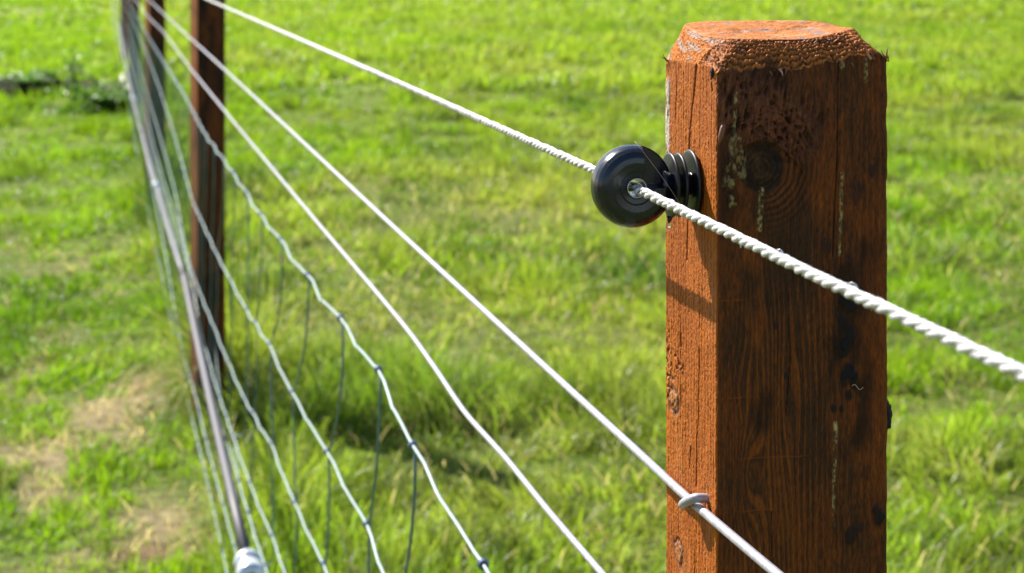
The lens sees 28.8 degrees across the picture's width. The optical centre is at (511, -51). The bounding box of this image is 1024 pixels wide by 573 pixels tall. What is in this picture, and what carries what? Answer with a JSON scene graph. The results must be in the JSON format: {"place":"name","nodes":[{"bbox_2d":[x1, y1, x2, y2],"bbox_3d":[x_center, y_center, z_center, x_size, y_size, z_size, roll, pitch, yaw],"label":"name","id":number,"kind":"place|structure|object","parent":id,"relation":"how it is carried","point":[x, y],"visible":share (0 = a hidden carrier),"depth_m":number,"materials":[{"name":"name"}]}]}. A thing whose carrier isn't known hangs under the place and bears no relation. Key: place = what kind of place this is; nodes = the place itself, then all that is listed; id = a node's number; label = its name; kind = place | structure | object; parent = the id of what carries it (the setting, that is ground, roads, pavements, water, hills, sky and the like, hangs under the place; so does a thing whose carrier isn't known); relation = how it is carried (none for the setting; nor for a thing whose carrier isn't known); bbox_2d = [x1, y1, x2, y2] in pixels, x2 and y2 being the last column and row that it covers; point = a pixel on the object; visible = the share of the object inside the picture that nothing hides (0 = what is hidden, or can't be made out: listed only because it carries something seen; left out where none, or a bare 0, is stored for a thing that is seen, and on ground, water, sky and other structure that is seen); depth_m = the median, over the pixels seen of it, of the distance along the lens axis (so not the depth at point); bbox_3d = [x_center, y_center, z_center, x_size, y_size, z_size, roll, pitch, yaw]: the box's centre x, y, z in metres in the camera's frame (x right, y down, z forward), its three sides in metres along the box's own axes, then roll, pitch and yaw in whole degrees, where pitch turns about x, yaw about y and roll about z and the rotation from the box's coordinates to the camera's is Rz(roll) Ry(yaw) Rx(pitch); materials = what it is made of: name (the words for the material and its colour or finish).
{"place":"outdoors","nodes":[
{"label":"outdoors","id":0,"kind":"place"},
{"bbox_2d":[0,73,1023,313],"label":"grass","id":1,"kind":"structure","parent":0,"point":[497,147],"depth_m":10.75,"materials":[{"name":"green plant"}]},
{"bbox_2d":[0,0,1023,572],"bbox_3d":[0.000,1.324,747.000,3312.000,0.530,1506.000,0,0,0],"label":"ground","id":2,"kind":"structure","parent":0,"point":[54,460],"depth_m":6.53,"materials":[{"name":"green plant"}]},
{"bbox_2d":[0,67,64,86],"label":"leafy weed","id":3,"kind":"object","parent":2,"relation":"on","point":[35,78],"visible":1,"depth_m":18.64,"materials":[{"name":"green plant"}]},
{"bbox_2d":[62,46,91,101],"bbox_3d":[-3.723,1.065,17.037,0.259,0.564,0.449,0,0,-13],"label":"leafy weed","id":4,"kind":"object","parent":2,"relation":"on","point":[75,64],"visible":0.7,"depth_m":17.04,"materials":[{"name":"green plant"}]},
{"bbox_2d":[67,68,124,106],"bbox_3d":[-3.328,1.154,16.291,0.611,0.370,0.251,0,0,30],"label":"dead branch","id":5,"kind":"object","parent":2,"relation":"on","point":[119,87],"visible":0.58,"depth_m":16.27,"materials":[{"name":"brown"}]},
{"bbox_2d":[28,78,176,112],"bbox_3d":[-3.298,1.186,16.214,1.171,0.300,0.779,0,0,32],"label":"leafy weed","id":6,"kind":"object","parent":2,"relation":"on","point":[107,99],"visible":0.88,"depth_m":16.09,"materials":[{"name":"green plant"}]},
{"bbox_2d":[120,0,128,63],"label":"fence post","id":7,"kind":"object","parent":2,"relation":"on","point":[125,17],"visible":0.62,"depth_m":21.07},
{"bbox_2d":[129,0,139,110],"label":"fence post","id":8,"kind":"object","parent":2,"relation":"on","point":[135,5],"visible":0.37,"depth_m":15.98,"materials":[{"name":"brown wood"}]},
{"bbox_2d":[145,0,165,188],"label":"fence post","id":9,"kind":"object","parent":2,"relation":"on","point":[155,33],"visible":0.44,"depth_m":10.90,"materials":[{"name":"brown wood"}]},
{"bbox_2d":[190,0,224,427],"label":"fence post","id":10,"kind":"object","parent":2,"relation":"on","point":[207,26],"visible":0.69,"depth_m":5.67,"materials":[{"name":"brown wood"}]},
{"bbox_2d":[118,25,264,572],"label":"fence pipe","id":11,"kind":"object","parent":10,"relation":"attached to","point":[247,559],"visible":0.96,"depth_m":4.24,"materials":[{"name":"silver metal"}]},
{"bbox_2d":[111,0,490,572],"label":"stock netting","id":12,"kind":"object","parent":10,"relation":"hanging from","point":[482,564],"visible":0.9,"depth_m":4.39,"materials":[{"name":"metal"}]},
{"bbox_2d":[135,0,605,572],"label":"plain wire","id":13,"kind":"object","parent":10,"relation":"attached to","point":[569,536],"visible":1,"depth_m":1.50,"materials":[{"name":"silver metal"}]},
{"bbox_2d":[0,165,1023,572],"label":"straw","id":14,"kind":"object","parent":2,"relation":"on","point":[110,403],"visible":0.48,"depth_m":6.32,"materials":[{"name":"beige plant"}]},
{"bbox_2d":[662,20,891,572],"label":"fence post","id":15,"kind":"object","parent":2,"relation":"on","point":[778,414],"visible":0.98,"depth_m":0.88,"materials":[{"name":"brown wood"}]},
{"bbox_2d":[149,0,782,572],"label":"plain wire","id":16,"kind":"object","parent":15,"relation":"attached to","point":[739,542],"visible":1,"depth_m":1.12,"materials":[{"name":"silver metal"}]},
{"bbox_2d":[591,143,701,228],"bbox_3d":[0.059,0.106,0.901,0.048,0.040,0.032,0,0,-12],"label":"ring insulator","id":17,"kind":"object","parent":15,"relation":"attached to","point":[676,177],"visible":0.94,"depth_m":0.89,"materials":[{"name":"black plastic"}]},
{"bbox_2d":[207,0,1023,381],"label":"electric rope","id":18,"kind":"object","parent":17,"relation":"attached to","point":[981,354],"visible":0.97,"depth_m":0.72,"materials":[{"name":"white fabric"}]},
{"bbox_2d":[0,6,1023,118],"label":"grass","id":19,"kind":"structure","parent":0,"point":[434,43],"depth_m":21.46,"materials":[{"name":"green plant"}]},
{"bbox_2d":[0,0,1023,31],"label":"grass","id":20,"kind":"structure","parent":0,"point":[669,7],"depth_m":40.13,"materials":[{"name":"green plant"}]}
]}

